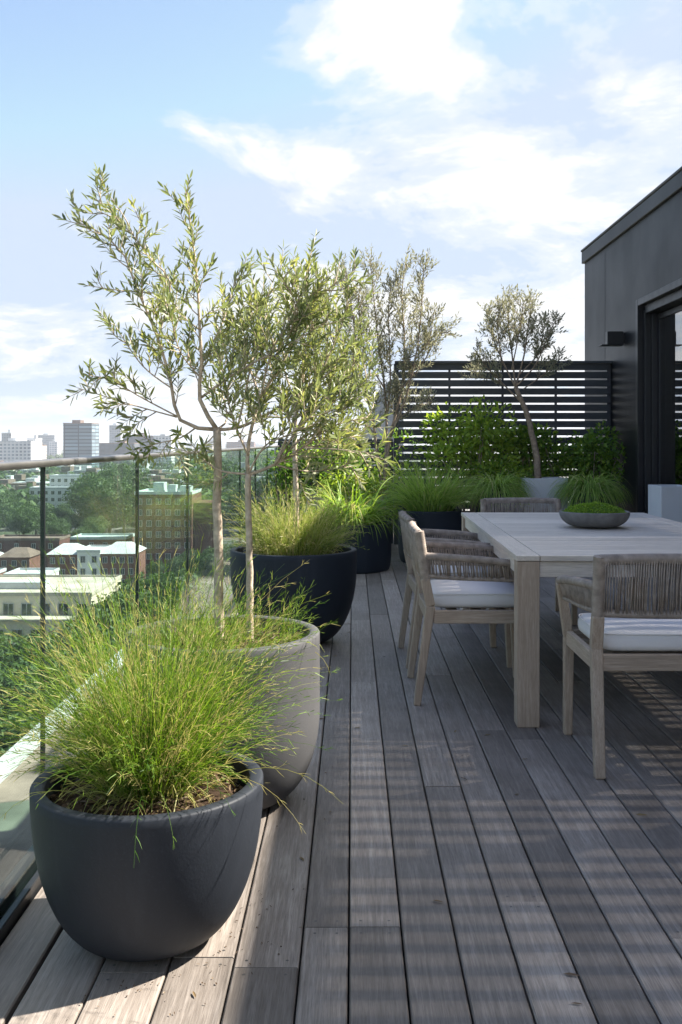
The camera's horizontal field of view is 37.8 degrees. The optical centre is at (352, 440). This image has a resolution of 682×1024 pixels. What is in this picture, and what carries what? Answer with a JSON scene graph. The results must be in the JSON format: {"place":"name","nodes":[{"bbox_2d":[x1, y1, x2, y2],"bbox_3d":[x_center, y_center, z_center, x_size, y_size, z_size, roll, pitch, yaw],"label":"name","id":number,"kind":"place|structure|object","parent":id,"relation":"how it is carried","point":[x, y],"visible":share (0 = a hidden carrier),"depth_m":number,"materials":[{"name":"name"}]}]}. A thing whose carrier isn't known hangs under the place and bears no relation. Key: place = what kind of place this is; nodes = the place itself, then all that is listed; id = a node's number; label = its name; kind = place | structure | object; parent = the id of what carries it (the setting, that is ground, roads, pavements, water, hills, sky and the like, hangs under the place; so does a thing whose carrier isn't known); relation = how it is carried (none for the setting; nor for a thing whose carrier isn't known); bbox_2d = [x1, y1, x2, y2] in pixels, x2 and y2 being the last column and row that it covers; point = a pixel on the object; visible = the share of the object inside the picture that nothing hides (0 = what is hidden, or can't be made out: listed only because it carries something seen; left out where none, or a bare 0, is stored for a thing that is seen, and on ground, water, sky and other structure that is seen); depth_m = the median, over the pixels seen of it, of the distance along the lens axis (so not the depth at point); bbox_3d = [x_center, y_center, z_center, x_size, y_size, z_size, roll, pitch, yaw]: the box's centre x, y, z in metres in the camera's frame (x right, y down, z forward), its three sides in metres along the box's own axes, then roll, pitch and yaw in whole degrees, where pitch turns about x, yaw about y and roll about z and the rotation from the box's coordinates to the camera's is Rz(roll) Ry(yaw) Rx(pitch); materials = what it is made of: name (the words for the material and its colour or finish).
{"place":"outdoors","nodes":[
{"label":"outdoors","id":0,"kind":"place"},
{"bbox_2d":[0,547,39,571],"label":"house","id":1,"kind":"structure","parent":0,"point":[23,556],"depth_m":262.63,"materials":[{"name":"red brick"}]},
{"bbox_2d":[3,568,59,574],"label":"house","id":2,"kind":"structure","parent":0,"point":[34,571],"depth_m":247.65,"materials":[{"name":"white concrete"}]},
{"bbox_2d":[0,534,69,567],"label":"house","id":3,"kind":"structure","parent":0,"point":[8,542],"depth_m":292.00,"materials":[{"name":"brown brick"}]},
{"bbox_2d":[0,649,123,884],"bbox_3d":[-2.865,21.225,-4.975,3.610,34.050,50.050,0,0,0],"label":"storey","id":4,"kind":"object","parent":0,"point":[16,842],"visible":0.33,"depth_m":12.46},
{"bbox_3d":[6.473,3.005,-8.200,15.055,2.890,43.600,0,0,0],"label":"terrace block","id":5,"kind":"object","parent":4,"relation":"on","visible":0},
{"bbox_2d":[294,574,471,1023],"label":"deck substrate","id":6,"kind":"object","parent":5,"relation":"on","point":[348,988],"depth_m":2.96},
{"bbox_2d":[0,445,283,945],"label":"glass balustrade","id":7,"kind":"object","parent":6,"relation":"on","point":[20,886],"visible":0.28,"depth_m":2.91,"materials":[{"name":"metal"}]},
{"bbox_2d":[0,533,681,1023],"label":"deck","id":8,"kind":"structure","parent":6,"relation":"on","point":[548,853],"depth_m":2.88,"materials":[{"name":"wood"}]},
{"bbox_2d":[29,745,262,961],"bbox_3d":[-0.514,1.050,2.517,0.576,0.400,0.576,0,0,0],"label":"round planter","id":9,"kind":"object","parent":8,"relation":"on","point":[108,895],"visible":0.74,"depth_m":2.29,"materials":[{"name":"concrete"}]},
{"bbox_2d":[0,528,342,861],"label":"ornamental grass","id":10,"kind":"object","parent":9,"relation":"in","point":[128,755],"depth_m":2.44,"materials":[{"name":"plant"}]},
{"bbox_2d":[124,615,319,809],"bbox_3d":[-0.452,0.956,3.480,0.676,0.588,0.676,0,0,0],"label":"round planter","id":11,"kind":"object","parent":8,"relation":"on","point":[278,784],"visible":0.19,"depth_m":3.26,"materials":[{"name":"concrete"}]},
{"bbox_2d":[52,162,362,640],"bbox_3d":[-0.489,-0.121,3.512,1.060,1.677,0.667,0,0,0],"label":"olive tree","id":12,"kind":"object","parent":11,"relation":"on","point":[164,306],"visible":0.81,"depth_m":3.46,"materials":[{"name":"green plant"}]},
{"bbox_2d":[110,569,332,671],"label":"ornamental grass","id":13,"kind":"object","parent":11,"relation":"in","point":[283,628],"depth_m":3.45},
{"bbox_2d":[177,229,395,640],"bbox_3d":[-0.222,-0.026,3.503,0.743,1.482,0.760,0,0,0],"label":"olive tree","id":14,"kind":"object","parent":11,"relation":"on","point":[321,424],"visible":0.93,"depth_m":3.42,"materials":[{"name":"green plant"}]},
{"bbox_2d":[265,444,319,520],"bbox_3d":[-0.683,0.640,11.526,0.657,1.226,0.643,0,0,0],"label":"shrub","id":15,"kind":"object","parent":8,"relation":"on","point":[285,475],"visible":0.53,"depth_m":11.43,"materials":[{"name":"green plant"}]},
{"bbox_2d":[230,544,356,642],"bbox_3d":[-0.365,0.960,6.200,0.786,0.580,0.786,0,0,0],"label":"round planter","id":16,"kind":"object","parent":8,"relation":"on","point":[334,574],"visible":0.59,"depth_m":5.87,"materials":[{"name":"stone"}]},
{"bbox_2d":[209,465,376,555],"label":"ornamental grass","id":17,"kind":"object","parent":16,"relation":"in","point":[281,537],"depth_m":6.07,"materials":[{"name":"plant"}]},
{"bbox_2d":[207,260,380,549],"bbox_3d":[-0.355,-0.203,6.175,1.083,1.850,0.719,0,0,0],"label":"olive tree","id":18,"kind":"object","parent":16,"relation":"in","point":[294,458],"visible":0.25,"depth_m":6.20,"materials":[{"name":"green plant"}]},
{"bbox_2d":[278,439,392,543],"bbox_3d":[-0.205,0.614,12.107,1.410,1.272,0.105,0,0,0],"label":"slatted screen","id":19,"kind":"object","parent":8,"relation":"on","point":[372,444],"visible":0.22,"depth_m":12.09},
{"bbox_2d":[311,521,390,573],"bbox_3d":[-0.020,1.021,9.700,0.800,0.457,0.800,0,0,0],"label":"round planter","id":20,"kind":"object","parent":8,"relation":"on","point":[376,558],"visible":0.34,"depth_m":9.37,"materials":[{"name":"ceramic"}]},
{"bbox_2d":[289,471,418,540],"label":"ornamental grass","id":21,"kind":"object","parent":20,"relation":"in","point":[377,512],"depth_m":9.52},
{"bbox_2d":[285,428,421,509],"bbox_3d":[-0.001,0.544,11.569,1.639,1.423,0.582,0,0,0],"label":"shrub","id":22,"kind":"object","parent":8,"relation":"on","point":[342,457],"visible":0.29,"depth_m":11.50,"materials":[{"name":"green plant"}]},
{"bbox_2d":[80,632,645,1014],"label":"leaf litter","id":23,"kind":"object","parent":8,"relation":"on","point":[302,858],"visible":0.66,"depth_m":2.37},
{"bbox_2d":[311,453,424,528],"bbox_3d":[0.171,0.690,11.022,1.230,1.131,0.745,0,0,16],"label":"shrub","id":24,"kind":"object","parent":8,"relation":"on","point":[375,484],"visible":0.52,"depth_m":10.99,"materials":[{"name":"green plant"}]},
{"bbox_2d":[327,243,461,520],"bbox_3d":[0.454,-0.474,10.897,1.584,3.447,0.783,0,0,0],"label":"olive tree","id":25,"kind":"object","parent":8,"relation":"on","point":[428,342],"visible":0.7,"depth_m":10.89,"materials":[{"name":"green plant"}]},
{"bbox_2d":[398,508,461,562],"bbox_3d":[0.800,0.979,10.300,0.660,0.542,0.660,0,0,0],"label":"round planter","id":26,"kind":"object","parent":8,"relation":"on","point":[447,520],"visible":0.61,"depth_m":10.01,"materials":[{"name":"ceramic"}]},
{"bbox_2d":[398,510,511,668],"bbox_3d":[0.579,0.833,5.754,0.602,0.837,0.674,0,0,-2],"label":"dining chair","id":27,"kind":"object","parent":8,"relation":"on","point":[411,581],"visible":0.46,"depth_m":5.80,"materials":[{"name":"wood"}]},
{"bbox_2d":[407,521,513,705],"bbox_3d":[0.584,0.833,4.985,0.602,0.837,0.674,0,0,0],"label":"dining chair","id":28,"kind":"object","parent":8,"relation":"on","point":[450,594],"visible":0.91,"depth_m":4.71,"materials":[{"name":"wood"}]},
{"bbox_2d":[413,395,533,511],"bbox_3d":[1.388,0.360,11.459,1.364,1.787,0.781,0,0,0],"label":"shrub","id":29,"kind":"object","parent":8,"relation":"on","point":[473,433],"visible":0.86,"depth_m":11.40,"materials":[{"name":"green plant"}]},
{"bbox_2d":[475,492,516,511],"bbox_3d":[1.550,0.900,10.750,0.440,0.700,0.440,0,0,0],"label":"round planter","id":30,"kind":"object","parent":8,"relation":"on","point":[477,507],"visible":0.13,"depth_m":10.58,"materials":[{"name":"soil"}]},
{"bbox_2d":[457,468,541,511],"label":"ornamental grass","id":31,"kind":"object","parent":30,"relation":"in","point":[498,485],"depth_m":10.55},
{"bbox_2d":[394,361,611,543],"bbox_3d":[1.815,0.144,12.008,2.630,2.212,0.105,0,0,0],"label":"slatted screen","id":32,"kind":"object","parent":8,"relation":"on","point":[502,391],"visible":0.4,"depth_m":11.99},
{"bbox_2d":[469,454,545,486],"bbox_3d":[1.778,0.699,11.336,0.912,1.109,0.541,0,0,0],"label":"shrub","id":33,"kind":"object","parent":8,"relation":"on","point":[489,470],"visible":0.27,"depth_m":11.28,"materials":[{"name":"green plant"}]},
{"bbox_2d":[480,497,576,624],"bbox_3d":[1.235,0.833,7.041,0.674,0.837,0.602,0,0,0],"label":"dining chair","id":34,"kind":"object","parent":8,"relation":"on","point":[554,502],"visible":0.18,"depth_m":7.30,"materials":[{"name":"wood"}]},
{"bbox_2d":[490,422,588,476],"bbox_3d":[2.183,0.511,11.760,1.224,1.484,0.452,0,0,9],"label":"shrub","id":35,"kind":"object","parent":8,"relation":"on","point":[523,445],"visible":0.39,"depth_m":11.67,"materials":[{"name":"green plant"}]},
{"bbox_2d":[519,477,567,512],"bbox_3d":[2.145,0.833,11.225,0.480,0.835,0.450,0,0,0],"label":"square planter","id":36,"kind":"object","parent":8,"relation":"on","point":[542,485],"visible":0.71,"depth_m":11.00,"materials":[{"name":"concrete"}]},
{"bbox_2d":[459,283,572,477],"bbox_3d":[1.859,-0.668,11.231,1.334,2.279,0.932,0,0,0],"label":"olive tree","id":37,"kind":"object","parent":36,"relation":"in","point":[545,344],"visible":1,"depth_m":11.22,"materials":[{"name":"green plant"}]},
{"bbox_2d":[461,512,681,727],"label":"dining table","id":38,"kind":"object","parent":8,"relation":"on","point":[533,547],"visible":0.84,"depth_m":4.63,"materials":[{"name":"grey wood"}]},
{"bbox_2d":[559,509,629,528],"bbox_3d":[1.400,0.453,5.760,0.400,0.094,0.400,0,0,0],"label":"planted bowl","id":39,"kind":"object","parent":38,"relation":"on","point":[596,520],"visible":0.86,"depth_m":5.60,"materials":[{"name":"concrete"}]},
{"bbox_2d":[563,501,625,512],"bbox_3d":[1.397,0.393,5.760,0.390,0.095,0.393,0,0,0],"label":"moss","id":40,"kind":"object","parent":39,"relation":"in","point":[594,507],"visible":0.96,"depth_m":5.67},
{"bbox_2d":[525,419,626,504],"bbox_3d":[2.675,0.503,11.629,1.386,1.501,0.748,0,0,0],"label":"shrub","id":41,"kind":"object","parent":8,"relation":"on","point":[584,458],"visible":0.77,"depth_m":11.53,"materials":[{"name":"green plant"}]},
{"bbox_2d":[569,493,610,505],"bbox_3d":[2.560,0.899,10.750,0.440,0.702,0.440,0,0,0],"label":"round planter","id":42,"kind":"object","parent":8,"relation":"on","point":[590,497],"visible":0.18,"depth_m":10.56,"materials":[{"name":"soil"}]},
{"bbox_2d":[546,469,632,508],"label":"ornamental grass","id":43,"kind":"object","parent":42,"relation":"in","point":[597,487],"depth_m":10.54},
{"bbox_2d":[556,553,681,778],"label":"dining chair","id":44,"kind":"object","parent":8,"relation":"on","point":[600,640],"visible":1,"depth_m":3.73,"materials":[{"name":"grey wood"}]},
{"bbox_2d":[581,166,681,513],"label":"penthouse","id":45,"kind":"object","parent":8,"relation":"on","point":[632,259],"visible":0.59,"depth_m":10.80,"materials":[{"name":"black metal"}]},
{"bbox_2d":[599,331,624,346],"bbox_3d":[2.985,-1.173,11.450,0.270,0.163,0.150,0,0,0],"label":"wall lamp","id":46,"kind":"object","parent":45,"relation":"attached to","point":[614,338],"visible":1,"depth_m":11.39,"materials":[{"name":"black metal"}]},
{"bbox_2d":[648,485,681,578],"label":"square planter","id":47,"kind":"object","parent":8,"relation":"on","point":[664,501],"visible":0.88,"depth_m":9.00,"materials":[{"name":"concrete"}]},
{"bbox_2d":[47,543,84,574],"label":"terraced house","id":48,"kind":"structure","parent":0,"point":[67,552],"depth_m":258.00,"materials":[{"name":"red brick"}]},
{"bbox_2d":[77,545,110,574],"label":"terraced house","id":49,"kind":"structure","parent":0,"point":[84,557],"depth_m":257.50,"materials":[{"name":"white concrete"}]},
{"bbox_2d":[70,533,134,545],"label":"house","id":50,"kind":"structure","parent":0,"point":[85,539],"depth_m":290.00,"materials":[{"name":"grey brick"}]},
{"bbox_2d":[109,423,122,442],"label":"apartment tower","id":51,"kind":"structure","parent":0,"point":[113,432],"depth_m":1500.00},
{"bbox_2d":[100,542,146,587],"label":"terraced house","id":52,"kind":"structure","parent":0,"point":[117,549],"depth_m":258.00,"materials":[{"name":"beige brick"}]},
{"bbox_2d":[134,482,213,575],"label":"brick tower","id":53,"kind":"structure","parent":0,"point":[162,516],"depth_m":282.00,"materials":[{"name":"brown brick"}]},
{"bbox_2d":[0,445,576,614],"bbox_3d":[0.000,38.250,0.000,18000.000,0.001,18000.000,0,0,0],"label":"ground","id":54,"kind":"structure","parent":0,"point":[130,528],"depth_m":420.26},
{"bbox_2d":[0,503,11,526],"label":"city tree","id":55,"kind":"object","parent":54,"relation":"on","point":[3,515],"visible":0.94,"depth_m":387.89,"materials":[{"name":"green plant"}]},
{"bbox_2d":[0,493,15,515],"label":"city tree","id":56,"kind":"object","parent":54,"relation":"on","point":[6,501],"visible":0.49,"depth_m":395.88,"materials":[{"name":"green plant"}]},
{"bbox_2d":[0,715,24,756],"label":"city tree","id":57,"kind":"object","parent":54,"relation":"on","point":[2,729],"visible":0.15,"depth_m":98.26,"materials":[{"name":"green plant"}]},
{"bbox_2d":[0,438,39,460],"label":"white block","id":58,"kind":"structure","parent":54,"relation":"on","point":[14,449],"depth_m":1050.00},
{"bbox_2d":[0,660,39,728],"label":"city tree","id":59,"kind":"object","parent":54,"relation":"on","point":[4,680],"visible":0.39,"depth_m":112.99,"materials":[{"name":"green plant"}]},
{"bbox_2d":[0,711,39,753],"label":"city tree","id":60,"kind":"object","parent":54,"relation":"on","point":[26,722],"visible":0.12,"depth_m":98.52,"materials":[{"name":"green plant"}]},
{"bbox_2d":[6,506,39,533],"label":"city tree","id":61,"kind":"object","parent":54,"relation":"on","point":[25,522],"visible":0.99,"depth_m":351.14,"materials":[{"name":"green plant"}]},
{"bbox_2d":[0,687,46,721],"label":"city tree","id":62,"kind":"object","parent":54,"relation":"on","point":[21,705],"visible":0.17,"depth_m":110.98,"materials":[{"name":"green plant"}]},
{"bbox_2d":[0,653,46,690],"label":"city tree","id":63,"kind":"object","parent":54,"relation":"on","point":[21,659],"visible":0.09,"depth_m":123.28,"materials":[{"name":"green plant"}]},
{"bbox_2d":[8,501,56,533],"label":"city tree","id":64,"kind":"object","parent":54,"relation":"on","point":[52,516],"visible":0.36,"depth_m":368.32,"materials":[{"name":"green plant"}]},
{"bbox_2d":[0,691,64,717],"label":"city tree","id":65,"kind":"object","parent":54,"relation":"on","point":[33,714],"visible":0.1,"depth_m":110.71,"materials":[{"name":"green plant"}]},
{"bbox_2d":[0,635,78,692],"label":"city tree","id":66,"kind":"object","parent":54,"relation":"on","point":[10,656],"visible":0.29,"depth_m":126.23,"materials":[{"name":"green plant"}]},
{"bbox_2d":[0,676,79,703],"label":"city tree","id":67,"kind":"object","parent":54,"relation":"on","point":[27,679],"visible":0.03,"depth_m":118.51,"materials":[{"name":"green plant"}]},
{"bbox_2d":[7,634,74,681],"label":"city tree","id":68,"kind":"object","parent":54,"relation":"on","point":[50,638],"visible":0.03,"depth_m":134.15,"materials":[{"name":"green plant"}]},
{"bbox_2d":[38,433,58,457],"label":"grey city block","id":69,"kind":"structure","parent":54,"relation":"on","point":[46,438],"depth_m":1775.55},
{"bbox_2d":[29,486,78,514],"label":"stepped apartments","id":70,"kind":"structure","parent":54,"relation":"on","point":[53,495],"depth_m":462.00,"materials":[{"name":"white concrete"}]},
{"bbox_2d":[49,439,60,456],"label":"white block","id":71,"kind":"structure","parent":54,"relation":"on","point":[54,447],"depth_m":1700.00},
{"bbox_2d":[50,522,70,533],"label":"city tree","id":72,"kind":"object","parent":54,"relation":"on","point":[57,528],"visible":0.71,"depth_m":358.46,"materials":[{"name":"green plant"}]},
{"bbox_2d":[0,575,121,652],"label":"cream block","id":73,"kind":"structure","parent":54,"relation":"on","point":[14,589],"depth_m":150.50,"materials":[{"name":"beige concrete"}]},
{"bbox_2d":[3,603,13,614],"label":"window","id":74,"kind":"structure","parent":73,"relation":"in","point":[8,608],"depth_m":150.41,"materials":[{"name":"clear glass"}]},
{"bbox_2d":[21,603,31,614],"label":"window","id":75,"kind":"structure","parent":73,"relation":"in","point":[26,609],"depth_m":150.41,"materials":[{"name":"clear glass"}]},
{"bbox_2d":[49,474,85,485],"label":"stepped apartments","id":76,"kind":"structure","parent":54,"relation":"on","point":[61,479],"depth_m":480.00,"materials":[{"name":"white concrete"}]},
{"bbox_2d":[66,479,94,517],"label":"city tree","id":77,"kind":"object","parent":54,"relation":"on","point":[73,490],"visible":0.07,"depth_m":399.52,"materials":[{"name":"green plant"}]},
{"bbox_2d":[63,420,98,467],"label":"office tower","id":78,"kind":"structure","parent":54,"relation":"on","point":[80,438],"depth_m":1000.00,"materials":[{"name":"glass"}]},
{"bbox_2d":[47,605,127,657],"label":"city tree","id":79,"kind":"object","parent":54,"relation":"on","point":[89,629],"visible":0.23,"depth_m":139.13,"materials":[{"name":"green plant"}]},
{"bbox_2d":[58,638,121,681],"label":"city tree","id":80,"kind":"object","parent":54,"relation":"on","point":[74,650],"visible":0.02,"depth_m":133.09,"materials":[{"name":"green plant"}]},
{"bbox_2d":[62,473,127,507],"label":"city tree","id":81,"kind":"object","parent":54,"relation":"on","point":[92,476],"visible":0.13,"depth_m":403.57,"materials":[{"name":"green plant"}]},
{"bbox_2d":[80,516,110,532],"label":"city tree","id":82,"kind":"object","parent":54,"relation":"on","point":[99,520],"visible":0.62,"depth_m":366.31,"materials":[{"name":"green plant"}]},
{"bbox_2d":[67,477,130,532],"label":"city tree","id":83,"kind":"object","parent":54,"relation":"on","point":[84,499],"visible":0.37,"depth_m":387.81,"materials":[{"name":"green plant"}]},
{"bbox_2d":[75,605,133,639],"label":"city tree","id":84,"kind":"object","parent":54,"relation":"on","point":[118,613],"visible":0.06,"depth_m":145.15,"materials":[{"name":"green plant"}]},
{"bbox_2d":[84,480,134,532],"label":"city tree","id":85,"kind":"object","parent":54,"relation":"on","point":[113,497],"visible":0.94,"depth_m":380.75,"materials":[{"name":"green plant"}]},
{"bbox_2d":[99,441,139,466],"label":"office slab","id":86,"kind":"structure","parent":54,"relation":"on","point":[105,449],"depth_m":1150.00,"materials":[{"name":"concrete"}]},
{"bbox_2d":[95,482,145,532],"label":"city tree","id":87,"kind":"object","parent":54,"relation":"on","point":[127,513],"visible":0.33,"depth_m":384.46,"materials":[{"name":"green plant"}]},
{"bbox_2d":[88,591,154,633],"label":"city tree","id":88,"kind":"object","parent":54,"relation":"on","point":[106,604],"visible":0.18,"depth_m":149.01,"materials":[{"name":"green plant"}]},
{"bbox_2d":[102,468,143,522],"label":"city tree","id":89,"kind":"object","parent":54,"relation":"on","point":[116,472],"visible":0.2,"depth_m":444.23,"materials":[{"name":"green plant"}]},
{"bbox_2d":[95,463,156,524],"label":"city tree","id":90,"kind":"object","parent":54,"relation":"on","point":[145,481],"visible":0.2,"depth_m":450.09,"materials":[{"name":"green plant"}]},
{"bbox_2d":[123,433,152,462],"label":"office slab","id":91,"kind":"structure","parent":54,"relation":"on","point":[132,439],"depth_m":1250.00,"materials":[{"name":"concrete"}]},
{"bbox_2d":[145,560,167,574],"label":"city tree","id":92,"kind":"object","parent":54,"relation":"on","point":[159,565],"visible":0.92,"depth_m":266.44,"materials":[{"name":"green plant"}]},
{"bbox_2d":[114,572,203,613],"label":"city tree","id":93,"kind":"object","parent":54,"relation":"on","point":[130,579],"visible":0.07,"depth_m":162.65,"materials":[{"name":"green plant"}]},
{"bbox_2d":[153,434,174,465],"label":"white block","id":94,"kind":"structure","parent":54,"relation":"on","point":[162,437],"depth_m":1250.00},
{"bbox_2d":[123,571,213,622],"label":"city tree","id":95,"kind":"object","parent":54,"relation":"on","point":[160,579],"visible":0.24,"depth_m":157.92,"materials":[{"name":"green plant"}]},
{"bbox_2d":[163,555,185,573],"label":"city tree","id":96,"kind":"object","parent":54,"relation":"on","point":[175,563],"visible":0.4,"depth_m":261.46,"materials":[{"name":"green plant"}]},
{"bbox_2d":[148,567,229,614],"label":"city tree","id":97,"kind":"object","parent":54,"relation":"on","point":[202,588],"visible":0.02,"depth_m":168.45,"materials":[{"name":"green plant"}]},
{"bbox_2d":[178,548,206,580],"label":"city tree","id":98,"kind":"object","parent":54,"relation":"on","point":[182,563],"visible":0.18,"depth_m":248.29,"materials":[{"name":"green plant"}]},
{"bbox_2d":[191,546,226,581],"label":"city tree","id":99,"kind":"object","parent":54,"relation":"on","point":[206,562],"visible":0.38,"depth_m":237.43,"materials":[{"name":"green plant"}]},
{"bbox_2d":[174,458,245,496],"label":"city tree","id":100,"kind":"object","parent":54,"relation":"on","point":[199,475],"visible":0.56,"depth_m":482.16,"materials":[{"name":"green plant"}]},
{"bbox_2d":[0,453,425,527],"bbox_3d":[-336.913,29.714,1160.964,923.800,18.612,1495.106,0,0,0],"label":"woodland","id":101,"kind":"object","parent":54,"relation":"on","point":[24,495],"visible":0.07,"depth_m":549.75,"materials":[{"name":"green plant"}]},
{"bbox_2d":[223,540,244,584],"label":"city tree","id":102,"kind":"object","parent":54,"relation":"on","point":[226,567],"visible":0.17,"depth_m":226.94,"materials":[{"name":"green plant"}]},
{"bbox_2d":[226,440,254,460],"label":"brick city block","id":103,"kind":"structure","parent":54,"relation":"on","point":[238,444],"depth_m":1548.19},
{"bbox_2d":[221,483,273,515],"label":"city tree","id":104,"kind":"object","parent":54,"relation":"on","point":[230,503],"visible":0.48,"depth_m":402.36,"materials":[{"name":"green plant"}]},
{"bbox_2d":[252,470,313,509],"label":"city tree","id":105,"kind":"object","parent":54,"relation":"on","point":[262,483],"visible":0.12,"depth_m":398.85,"materials":[{"name":"green plant"}]},
{"bbox_2d":[0,0,681,444],"label":"sky","id":106,"kind":"structure","parent":0,"point":[499,139],"materials":[{"name":"blue"}]},
{"bbox_2d":[331,382,403,532],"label":"neighbour gable","id":107,"kind":"structure","parent":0,"point":[379,408],"depth_m":14.60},
{"bbox_2d":[368,456,486,511],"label":"ornamental grass","id":108,"kind":"object","parent":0,"point":[428,495],"depth_m":10.11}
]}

